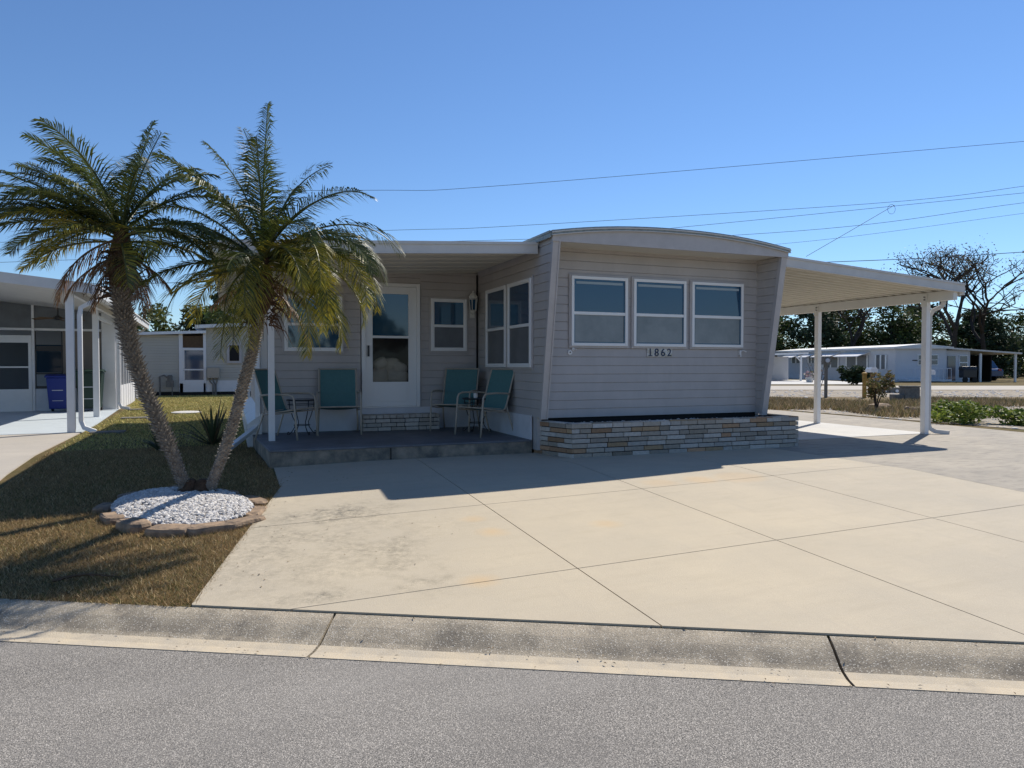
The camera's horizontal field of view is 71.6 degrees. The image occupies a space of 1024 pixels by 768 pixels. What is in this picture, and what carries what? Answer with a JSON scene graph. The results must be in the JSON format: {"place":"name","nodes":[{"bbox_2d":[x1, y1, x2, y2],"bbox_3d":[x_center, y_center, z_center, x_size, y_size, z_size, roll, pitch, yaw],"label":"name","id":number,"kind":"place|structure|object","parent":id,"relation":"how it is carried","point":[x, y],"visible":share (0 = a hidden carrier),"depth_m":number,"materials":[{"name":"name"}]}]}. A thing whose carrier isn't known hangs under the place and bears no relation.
{"place":"outdoors","nodes":[
{"label":"outdoors","id":0,"kind":"place"},
{"bbox_2d":[0,433,79,480],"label":"neighbour driveway","id":1,"kind":"structure","parent":0,"point":[16,451],"depth_m":10.95,"materials":[{"name":"concrete"}]},
{"bbox_2d":[0,409,117,434],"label":"neighbour patio","id":2,"kind":"structure","parent":0,"point":[29,422],"depth_m":15.76,"materials":[{"name":"concrete"}]},
{"bbox_2d":[44,374,66,410],"bbox_3d":[-12.245,0.236,19.222,0.580,1.008,0.635,-1,2,-23],"label":"wheeled bin","id":3,"kind":"object","parent":2,"relation":"on","point":[56,391],"visible":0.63,"depth_m":18.98,"materials":[{"name":"blue plastic"}]},
{"bbox_2d":[75,369,105,409],"bbox_3d":[-11.546,0.165,19.469,0.680,1.138,0.735,-1,2,-23],"label":"wheeled bin","id":4,"kind":"object","parent":2,"relation":"on","point":[88,386],"visible":0.6,"depth_m":19.19,"materials":[{"name":"green plastic"}]},
{"bbox_2d":[135,323,250,396],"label":"cream house","id":5,"kind":"structure","parent":0,"point":[185,359],"depth_m":29.61,"materials":[{"name":"plastic"}]},
{"bbox_2d":[179,333,206,391],"bbox_3d":[-13.340,-0.894,29.685,1.040,2.450,0.160,-1,2,-21],"label":"door","id":6,"kind":"structure","parent":5,"relation":"in","point":[192,361],"depth_m":29.64,"materials":[{"name":"white metal"}]},
{"bbox_2d":[207,367,219,394],"bbox_3d":[-12.548,-0.103,29.851,0.480,1.180,0.130,-1,2,-21],"label":"utility box","id":7,"kind":"object","parent":5,"relation":"attached to","point":[213,372],"visible":0.92,"depth_m":29.83,"materials":[{"name":"metal"}]},
{"bbox_2d":[227,343,241,362],"bbox_3d":[-11.803,-1.312,30.193,0.580,0.860,0.080,-1,2,-21],"label":"window","id":8,"kind":"structure","parent":5,"relation":"in","point":[232,356],"depth_m":30.16,"materials":[{"name":"white"}]},
{"bbox_2d":[249,459,482,527],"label":"driveway","id":9,"kind":"structure","parent":0,"point":[320,492],"depth_m":7.49,"materials":[{"name":"concrete"}]},
{"bbox_2d":[192,505,576,610],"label":"driveway","id":10,"kind":"structure","parent":0,"point":[346,560],"depth_m":5.28,"materials":[{"name":"concrete"}]},
{"bbox_2d":[293,569,660,627],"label":"driveway","id":11,"kind":"structure","parent":0,"point":[574,596],"depth_m":4.41,"materials":[{"name":"concrete"}]},
{"bbox_2d":[0,203,1019,262],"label":"power line","id":12,"kind":"object","parent":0,"point":[743,234],"visible":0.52,"depth_m":29.83,"materials":[{"name":"grey"}]},
{"bbox_2d":[1,193,1019,249],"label":"power line","id":13,"kind":"object","parent":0,"point":[761,219],"visible":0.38,"depth_m":29.83,"materials":[{"name":"grey"}]},
{"bbox_2d":[29,186,1022,241],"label":"power line","id":14,"kind":"object","parent":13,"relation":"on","point":[676,216],"visible":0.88,"depth_m":29.82,"materials":[{"name":"grey"}]},
{"bbox_2d":[82,141,1023,190],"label":"power line","id":15,"kind":"object","parent":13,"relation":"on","point":[653,173],"visible":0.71,"depth_m":29.78,"materials":[{"name":"grey"}]},
{"bbox_2d":[91,252,1021,283],"bbox_3d":[0.328,-4.902,29.880,43.752,1.394,0.033,0,1,0],"label":"power line","id":16,"kind":"object","parent":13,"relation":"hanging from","point":[834,261],"visible":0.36,"depth_m":29.86,"materials":[{"name":"grey"}]},
{"bbox_2d":[0,642,1023,767],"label":"road","id":17,"kind":"structure","parent":0,"point":[67,706],"depth_m":3.22,"materials":[{"name":"asphalt"}]},
{"bbox_2d":[0,375,1023,644],"bbox_3d":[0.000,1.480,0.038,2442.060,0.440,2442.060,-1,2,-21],"label":"ground","id":18,"kind":"structure","parent":0,"point":[12,475],"depth_m":6.38,"materials":[{"name":"plant"}]},
{"bbox_2d":[0,272,149,432],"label":"neighbour house","id":19,"kind":"structure","parent":18,"relation":"on","point":[40,337],"depth_m":19.34,"materials":[{"name":"metal"}]},
{"bbox_2d":[0,337,32,411],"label":"screen door","id":20,"kind":"structure","parent":19,"relation":"in","point":[11,400],"depth_m":19.22,"materials":[{"name":"white metal"}]},
{"bbox_2d":[35,331,62,388],"bbox_3d":[-12.733,-0.661,19.545,0.640,1.570,0.020,-1,2,-23],"label":"window frame","id":21,"kind":"structure","parent":19,"relation":"in","point":[37,348],"depth_m":19.52,"materials":[{"name":"white metal"}]},
{"bbox_2d":[92,502,113,512],"bbox_3d":[-3.941,1.202,6.891,0.176,0.073,0.316,0,2,-13],"label":"edging stone","id":22,"kind":"object","parent":18,"relation":"on","point":[103,507],"visible":0.68,"depth_m":6.77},
{"bbox_2d":[99,511,124,524],"bbox_3d":[-3.632,1.224,6.464,0.187,0.090,0.345,-1,2,-40],"label":"edging stone","id":23,"kind":"object","parent":18,"relation":"on","point":[107,518],"visible":0.8,"depth_m":6.37,"materials":[{"name":"stone"}]},
{"bbox_2d":[115,517,151,533],"bbox_3d":[-3.286,1.235,6.172,0.336,0.108,0.219,1,2,41],"label":"edging stone","id":24,"kind":"object","parent":18,"relation":"on","point":[134,524],"visible":0.88,"depth_m":6.08,"materials":[{"name":"stone"}]},
{"bbox_2d":[0,444,279,606],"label":"lawn grass","id":25,"kind":"structure","parent":18,"relation":"on","point":[209,452],"depth_m":6.06,"materials":[{"name":"plant"}]},
{"bbox_2d":[52,570,122,581],"bbox_3d":[-2.901,1.318,4.866,0.448,0.059,0.134,0,2,-16],"label":"fallen frond","id":26,"kind":"object","parent":25,"relation":"on","point":[72,576],"visible":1,"depth_m":4.85,"materials":[{"name":"brown plant"}]},
{"bbox_2d":[53,394,246,451],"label":"lawn grass","id":27,"kind":"structure","parent":18,"relation":"on","point":[184,403],"depth_m":15.57,"materials":[{"name":"plant"}]},
{"bbox_2d":[137,303,179,331],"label":"tree","id":28,"kind":"object","parent":18,"relation":"on","point":[158,325],"visible":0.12,"depth_m":62.78,"materials":[{"name":"green plant"}]},
{"bbox_2d":[159,375,173,395],"bbox_3d":[-14.159,0.059,29.108,0.565,0.894,0.200,-1,2,-21],"label":"gas meter","id":29,"kind":"object","parent":18,"relation":"on","point":[169,382],"visible":0.89,"depth_m":29.07,"materials":[{"name":"metal"}]},
{"bbox_2d":[0,598,333,657],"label":"kerb","id":30,"kind":"structure","parent":18,"relation":"on","point":[271,633],"depth_m":4.24,"materials":[{"name":"concrete"}]},
{"bbox_2d":[144,523,190,537],"bbox_3d":[-2.896,1.250,6.030,0.401,0.093,0.240,0,1,5],"label":"edging stone","id":31,"kind":"object","parent":18,"relation":"on","point":[171,530],"visible":0.82,"depth_m":5.94,"materials":[{"name":"stone"}]},
{"bbox_2d":[171,303,220,330],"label":"tree","id":32,"kind":"object","parent":18,"relation":"on","point":[184,325],"visible":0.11,"depth_m":61.34,"materials":[{"name":"green plant"}]},
{"bbox_2d":[170,400,244,444],"bbox_3d":[-4.837,0.578,11.347,1.342,0.777,1.349,-1,2,-21],"label":"spiky plant","id":33,"kind":"object","parent":18,"relation":"on","point":[211,431],"visible":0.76,"depth_m":11.21,"materials":[{"name":"green plant"}]},
{"bbox_2d":[187,521,241,535],"bbox_3d":[-2.576,1.243,6.116,0.454,0.088,0.196,-1,2,-35],"label":"edging stone","id":34,"kind":"object","parent":18,"relation":"on","point":[200,528],"visible":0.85,"depth_m":6.05,"materials":[{"name":"stone"}]},
{"bbox_2d":[202,307,250,323],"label":"tree","id":35,"kind":"object","parent":18,"relation":"on","point":[206,313],"visible":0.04,"depth_m":56.40,"materials":[{"name":"green plant"}]},
{"bbox_2d":[225,515,265,529],"bbox_3d":[-2.379,1.232,6.304,0.176,0.083,0.436,1,2,33],"label":"edging stone","id":36,"kind":"object","parent":18,"relation":"on","point":[247,520],"visible":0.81,"depth_m":6.28,"materials":[{"name":"stone"}]},
{"bbox_2d":[243,506,266,516],"bbox_3d":[-2.434,1.212,6.721,0.182,0.060,0.446,0,1,-8],"label":"edging stone","id":37,"kind":"object","parent":18,"relation":"on","point":[256,510],"visible":0.54,"depth_m":6.64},
{"bbox_2d":[244,495,268,505],"bbox_3d":[-2.617,1.180,7.171,0.203,0.058,0.527,-1,2,-37],"label":"edging stone","id":38,"kind":"object","parent":18,"relation":"on","point":[256,501],"visible":0.59,"depth_m":7.07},
{"bbox_2d":[253,426,531,468],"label":"porch slab","id":39,"kind":"structure","parent":18,"relation":"on","point":[312,448],"depth_m":9.79,"materials":[{"name":"paint"}]},
{"bbox_2d":[253,369,318,440],"bbox_3d":[-3.310,0.283,10.404,0.718,1.025,0.679,0,2,11],"label":"patio chair","id":40,"kind":"object","parent":39,"relation":"on","point":[261,376],"visible":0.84,"depth_m":10.37,"materials":[{"name":"fabric"}]},
{"bbox_2d":[286,398,315,434],"bbox_3d":[-3.222,0.502,10.892,0.462,0.541,0.462,-1,2,-21],"label":"side table","id":41,"kind":"object","parent":39,"relation":"on","point":[308,403],"visible":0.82,"depth_m":10.83,"materials":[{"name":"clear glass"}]},
{"bbox_2d":[316,368,361,435],"bbox_3d":[-2.711,0.265,11.102,0.679,1.025,0.718,0,2,-15],"label":"patio chair","id":42,"kind":"object","parent":39,"relation":"on","point":[336,389],"visible":0.98,"depth_m":11.33,"materials":[{"name":"fabric"}]},
{"bbox_2d":[362,413,439,431],"bbox_3d":[-1.846,0.626,11.742,1.267,0.260,0.316,-1,2,-21],"label":"brick step","id":43,"kind":"object","parent":39,"relation":"on","point":[396,422],"visible":0.92,"depth_m":11.61,"materials":[{"name":"grey"}]},
{"bbox_2d":[429,368,479,431],"bbox_3d":[-0.923,0.248,11.721,0.679,1.025,0.718,0,2,14],"label":"patio chair","id":44,"kind":"object","parent":39,"relation":"on","point":[458,380],"visible":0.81,"depth_m":11.96,"materials":[{"name":"fabric"}]},
{"bbox_2d":[462,397,490,432],"bbox_3d":[-0.564,0.491,11.346,0.462,0.541,0.462,1,2,40],"label":"side table","id":45,"kind":"object","parent":39,"relation":"on","point":[472,399],"visible":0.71,"depth_m":11.23,"materials":[{"name":"black metal"}]},
{"bbox_2d":[454,368,514,437],"bbox_3d":[-0.401,0.271,10.849,0.718,1.025,0.679,-1,2,-39],"label":"patio chair","id":46,"kind":"object","parent":39,"relation":"on","point":[497,394],"visible":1,"depth_m":10.94,"materials":[{"name":"fabric"}]},
{"bbox_2d":[212,226,790,449],"bbox_3d":[-1.390,-0.685,14.032,8.190,3.242,10.040,-1,2,-21],"label":"mobile home","id":47,"kind":"object","parent":18,"relation":"on","point":[605,324],"visible":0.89,"depth_m":10.91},
{"bbox_2d":[282,293,343,352],"bbox_3d":[-3.170,-0.969,11.351,0.956,0.946,0.045,-1,2,-21],"label":"window","id":48,"kind":"structure","parent":47,"relation":"in","point":[327,345],"depth_m":11.32,"materials":[{"name":"white glass"}]},
{"bbox_2d":[365,286,415,405],"bbox_3d":[-2.003,-0.624,11.808,0.846,1.981,0.077,-1,2,-21],"label":"storm door","id":49,"kind":"structure","parent":47,"relation":"in","point":[397,319],"depth_m":11.83,"materials":[{"name":"white plastic"}]},
{"bbox_2d":[429,297,467,352],"bbox_3d":[-1.081,-1.011,12.171,0.686,0.946,0.045,-1,2,-21],"label":"window","id":50,"kind":"structure","parent":47,"relation":"in","point":[448,316],"depth_m":12.16,"materials":[{"name":"white glass"}]},
{"bbox_2d":[485,283,507,368],"bbox_3d":[-0.261,-0.910,11.477,0.045,1.331,0.966,-1,2,-21],"label":"window","id":51,"kind":"structure","parent":47,"relation":"in","point":[495,297],"depth_m":11.46,"materials":[{"name":"white glass"}]},
{"bbox_2d":[507,275,532,368],"bbox_3d":[0.108,-0.886,10.540,0.045,1.331,0.961,-1,2,-21],"label":"window","id":52,"kind":"structure","parent":47,"relation":"in","point":[519,292],"depth_m":10.49,"materials":[{"name":"white glass"}]},
{"bbox_2d":[569,274,628,347],"bbox_3d":[1.273,-1.053,10.323,0.976,1.056,0.045,-1,2,-21],"label":"window","id":53,"kind":"structure","parent":47,"relation":"in","point":[598,304],"depth_m":10.31,"materials":[{"name":"glass"}]},
{"bbox_2d":[631,277,686,348],"bbox_3d":[2.227,-1.062,10.698,0.976,1.056,0.045,-1,2,-21],"label":"window","id":54,"kind":"structure","parent":47,"relation":"in","point":[658,305],"depth_m":10.69,"materials":[{"name":"glass"}]},
{"bbox_2d":[689,280,743,348],"bbox_3d":[3.206,-1.072,11.083,1.021,1.056,0.045,-1,2,-21],"label":"window","id":55,"kind":"structure","parent":47,"relation":"in","point":[716,308],"depth_m":11.07,"materials":[{"name":"glass"}]},
{"bbox_2d":[309,614,851,686],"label":"kerb","id":56,"kind":"structure","parent":18,"relation":"on","point":[754,656],"depth_m":3.93,"materials":[{"name":"concrete"}]},
{"bbox_2d":[534,413,798,457],"bbox_3d":[2.377,0.817,10.595,4.148,0.618,0.744,-1,2,-21],"label":"brick planter","id":57,"kind":"object","parent":18,"relation":"on","point":[588,439],"visible":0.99,"depth_m":10.13,"materials":[{"name":"beige"}]},
{"bbox_2d":[775,317,790,356],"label":"tree","id":58,"kind":"object","parent":18,"relation":"on","point":[780,341],"visible":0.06,"depth_m":73.09,"materials":[{"name":"green plant"}]},
{"bbox_2d":[776,314,813,349],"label":"tree","id":59,"kind":"object","parent":18,"relation":"on","point":[794,343],"visible":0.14,"depth_m":76.14,"materials":[{"name":"green plant"}]},
{"bbox_2d":[778,311,856,347],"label":"tree","id":60,"kind":"object","parent":18,"relation":"on","point":[836,337],"visible":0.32,"depth_m":73.59,"materials":[{"name":"green plant"}]},
{"bbox_2d":[795,309,870,348],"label":"tree","id":61,"kind":"object","parent":18,"relation":"on","point":[850,319],"visible":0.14,"depth_m":78.43,"materials":[{"name":"green plant"}]},
{"bbox_2d":[835,365,874,384],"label":"shrub","id":62,"kind":"object","parent":18,"relation":"on","point":[853,375],"visible":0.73,"depth_m":46.05,"materials":[{"name":"green plant"}]},
{"bbox_2d":[813,264,903,346],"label":"bare tree","id":63,"kind":"object","parent":18,"relation":"on","point":[862,315],"visible":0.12,"depth_m":72.53,"materials":[{"name":"brown plant"}]},
{"bbox_2d":[796,420,929,439],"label":"carport slab","id":64,"kind":"structure","parent":18,"relation":"on","point":[809,430],"depth_m":13.41,"materials":[{"name":"concrete"}]},
{"bbox_2d":[780,256,965,434],"bbox_3d":[4.726,-0.615,15.377,4.216,2.954,7.815,-1,2,-21],"label":"carport","id":65,"kind":"object","parent":64,"relation":"on","point":[816,288],"visible":0.49,"depth_m":12.92,"materials":[{"name":"metal"}]},
{"bbox_2d":[851,304,934,345],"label":"tree","id":66,"kind":"object","parent":18,"relation":"on","point":[898,327],"visible":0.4,"depth_m":75.32,"materials":[{"name":"green plant"}]},
{"bbox_2d":[775,344,1021,381],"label":"home","id":67,"kind":"object","parent":18,"relation":"on","point":[902,362],"visible":0.73,"depth_m":55.34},
{"bbox_2d":[845,355,867,367],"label":"window","id":68,"kind":"structure","parent":67,"relation":"in","point":[861,360],"depth_m":58.83,"materials":[{"name":"white glass"}]},
{"bbox_2d":[874,355,886,368],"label":"window","id":69,"kind":"structure","parent":67,"relation":"in","point":[880,360],"depth_m":56.01,"materials":[{"name":"white glass"}]},
{"bbox_2d":[947,356,955,380],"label":"door","id":70,"kind":"structure","parent":67,"relation":"in","point":[951,360],"depth_m":55.01,"materials":[{"name":"white glass"}]},
{"bbox_2d":[829,636,1023,695],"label":"kerb","id":71,"kind":"structure","parent":18,"relation":"on","point":[963,667],"depth_m":3.71,"materials":[{"name":"concrete"}]},
{"bbox_2d":[881,302,975,348],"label":"tree","id":72,"kind":"object","parent":18,"relation":"on","point":[937,323],"visible":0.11,"depth_m":77.53,"materials":[{"name":"green plant"}]},
{"bbox_2d":[888,240,998,347],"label":"bare tree","id":73,"kind":"object","parent":18,"relation":"on","point":[955,325],"visible":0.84,"depth_m":64.84,"materials":[{"name":"brown plant"}]},
{"bbox_2d":[958,366,977,381],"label":"grill cart","id":74,"kind":"object","parent":18,"relation":"on","point":[966,373],"visible":1,"depth_m":53.01,"materials":[{"name":"black metal"}]},
{"bbox_2d":[921,233,1023,349],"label":"bare tree","id":75,"kind":"object","parent":18,"relation":"on","point":[981,324],"visible":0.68,"depth_m":67.36,"materials":[{"name":"brown plant"}]},
{"bbox_2d":[943,306,1023,377],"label":"tree","id":76,"kind":"object","parent":18,"relation":"on","point":[997,342],"visible":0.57,"depth_m":74.14,"materials":[{"name":"green plant"}]},
{"bbox_2d":[958,318,1023,376],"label":"tree","id":77,"kind":"object","parent":18,"relation":"on","point":[1011,364],"visible":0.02,"depth_m":79.60,"materials":[{"name":"green plant"}]},
{"bbox_2d":[1004,310,1023,376],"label":"tree","id":78,"kind":"object","parent":18,"relation":"on","point":[1019,321],"visible":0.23,"depth_m":84.31,"materials":[{"name":"green plant"}]},
{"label":"bed mound","id":79,"kind":"structure","parent":18,"relation":"on","visible":0},
{"bbox_2d":[0,117,231,491],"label":"palm tree","id":80,"kind":"object","parent":79,"relation":"on","point":[120,265],"visible":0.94,"depth_m":6.38,"materials":[{"name":"green plant"}]},
{"bbox_2d":[110,487,254,524],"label":"white pebbles","id":81,"kind":"object","parent":79,"relation":"on","point":[163,505],"visible":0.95,"depth_m":6.64,"materials":[{"name":"gravel"}]},
{"bbox_2d":[125,101,404,491],"bbox_3d":[-2.285,-0.692,6.629,2.534,3.898,2.119,-1,2,-21],"label":"palm tree","id":82,"kind":"object","parent":79,"relation":"on","point":[262,288],"visible":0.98,"depth_m":6.36,"materials":[{"name":"green plant"}]},
{"bbox_2d":[0,0,1023,359],"label":"sky","id":83,"kind":"structure","parent":0,"point":[435,96],"materials":[{"name":"blue"}]},
{"bbox_2d":[415,453,640,504],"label":"driveway","id":84,"kind":"structure","parent":0,"point":[492,479],"depth_m":8.19,"materials":[{"name":"concrete"}]},
{"bbox_2d":[485,489,774,568],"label":"driveway","id":85,"kind":"structure","parent":0,"point":[587,530],"depth_m":6.10,"materials":[{"name":"concrete"}]},
{"bbox_2d":[543,453,771,488],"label":"driveway","id":86,"kind":"structure","parent":0,"point":[642,471],"depth_m":8.61,"materials":[{"name":"concrete"}]},
{"bbox_2d":[672,448,884,475],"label":"driveway","id":87,"kind":"structure","parent":0,"point":[771,461],"depth_m":9.35,"materials":[{"name":"concrete"}]},
{"bbox_2d":[643,476,929,539],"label":"driveway","id":88,"kind":"structure","parent":0,"point":[775,508],"depth_m":6.76,"materials":[{"name":"concrete"}]},
{"bbox_2d":[578,540,1023,643],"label":"driveway","id":89,"kind":"structure","parent":0,"point":[775,586],"depth_m":4.47,"materials":[{"name":"concrete"}]},
{"bbox_2d":[771,380,861,383],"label":"driveway","id":90,"kind":"structure","parent":0,"point":[798,382],"depth_m":52.30,"materials":[{"name":"concrete"}]},
{"bbox_2d":[772,352,808,380],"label":"carport","id":91,"kind":"object","parent":90,"relation":"on","point":[780,368],"visible":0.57,"depth_m":62.18,"materials":[{"name":"white metal"}]},
{"bbox_2d":[767,409,1023,438],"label":"side path","id":92,"kind":"structure","parent":0,"point":[889,424],"depth_m":14.85,"materials":[{"name":"concrete"}]},
{"bbox_2d":[768,394,1023,417],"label":"dry field","id":93,"kind":"structure","parent":0,"point":[845,398],"depth_m":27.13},
{"bbox_2d":[821,356,830,397],"bbox_3d":[12.198,-0.264,27.573,0.280,1.620,0.260,0,1,0],"label":"meter post","id":94,"kind":"object","parent":93,"relation":"on","point":[825,361],"visible":0.91,"depth_m":27.55,"materials":[{"name":"metal"}]},
{"bbox_2d":[769,390,1023,396],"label":"gravel strip","id":95,"kind":"object","parent":93,"relation":"on","point":[840,393],"depth_m":31.89,"materials":[{"name":"gravel"}]},
{"bbox_2d":[770,390,1022,428],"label":"dry grass","id":96,"kind":"structure","parent":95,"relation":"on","point":[993,392],"depth_m":29.43,"materials":[{"name":"plant"}]},
{"bbox_2d":[784,406,1023,429],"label":"shell patch","id":97,"kind":"object","parent":93,"relation":"on","point":[983,422],"visible":0.2,"depth_m":16.48,"materials":[{"name":"gravel"}]},
{"bbox_2d":[864,370,895,408],"bbox_3d":[10.034,0.188,19.538,0.952,1.142,0.779,-1,2,-21],"label":"shrub","id":98,"kind":"object","parent":97,"relation":"on","point":[874,388],"visible":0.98,"depth_m":19.42,"materials":[{"name":"green plant"}]},
{"bbox_2d":[931,399,992,424],"bbox_3d":[9.882,0.622,15.684,1.240,0.596,1.668,1,2,30],"label":"bush","id":99,"kind":"object","parent":97,"relation":"on","point":[957,412],"visible":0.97,"depth_m":15.40,"materials":[{"name":"green plant"}]},
{"bbox_2d":[983,405,1023,425],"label":"bush","id":100,"kind":"object","parent":97,"relation":"on","point":[1005,414],"visible":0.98,"depth_m":15.05,"materials":[{"name":"green plant"}]},
{"bbox_2d":[889,386,920,399],"bbox_3d":[13.829,0.337,25.018,0.900,0.550,0.440,0,1,0],"label":"concrete stub","id":101,"kind":"object","parent":93,"relation":"on","point":[907,392],"visible":0.76,"depth_m":24.82,"materials":[{"name":"concrete"}]},
{"bbox_2d":[770,386,1023,389],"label":"road","id":102,"kind":"structure","parent":0,"point":[932,388],"depth_m":38.66,"materials":[{"name":"asphalt"}]},
{"bbox_2d":[774,433,1023,491],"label":"driveway apron","id":103,"kind":"object","parent":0,"point":[996,462],"visible":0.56,"depth_m":10.11,"materials":[{"name":"concrete"}]},
{"bbox_2d":[774,466,1023,517],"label":"driveway","id":104,"kind":"structure","parent":0,"point":[930,495],"depth_m":7.44,"materials":[{"name":"concrete"}]},
{"bbox_2d":[777,518,1023,634],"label":"driveway","id":105,"kind":"structure","parent":0,"point":[976,573],"depth_m":5.17,"materials":[{"name":"concrete"}]},
{"bbox_2d":[934,505,1023,541],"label":"driveway","id":106,"kind":"structure","parent":0,"point":[1007,522],"depth_m":6.22,"materials":[{"name":"concrete"}]},
{"bbox_3d":[-2.113,0.266,12.123,0.730,0.240,0.370,-1,2,-21],"label":"bench","id":107,"kind":"object","parent":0,"visible":0},
{"bbox_3d":[-2.075,0.069,12.009,0.560,0.320,0.179,-1,2,-21],"label":"pillow","id":108,"kind":"object","parent":107,"relation":"on","visible":0},
{"bbox_2d":[373,368,388,381],"bbox_3d":[-2.234,-0.128,11.888,0.347,0.313,0.182,-1,2,-21],"label":"pillow","id":109,"kind":"object","parent":108,"relation":"on","point":[380,375],"visible":0.62,"depth_m":11.82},
{"bbox_2d":[373,357,387,369],"bbox_3d":[-2.206,-0.338,11.893,0.263,0.234,0.177,-1,2,-21],"label":"pillow","id":110,"kind":"object","parent":109,"relation":"on","point":[380,363],"visible":0.97,"depth_m":11.82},
{"bbox_2d":[388,369,407,381],"bbox_3d":[-1.954,-0.131,12.024,0.399,0.287,0.183,-1,2,-21],"label":"pillow","id":111,"kind":"object","parent":108,"relation":"on","point":[394,375],"visible":0.69,"depth_m":11.95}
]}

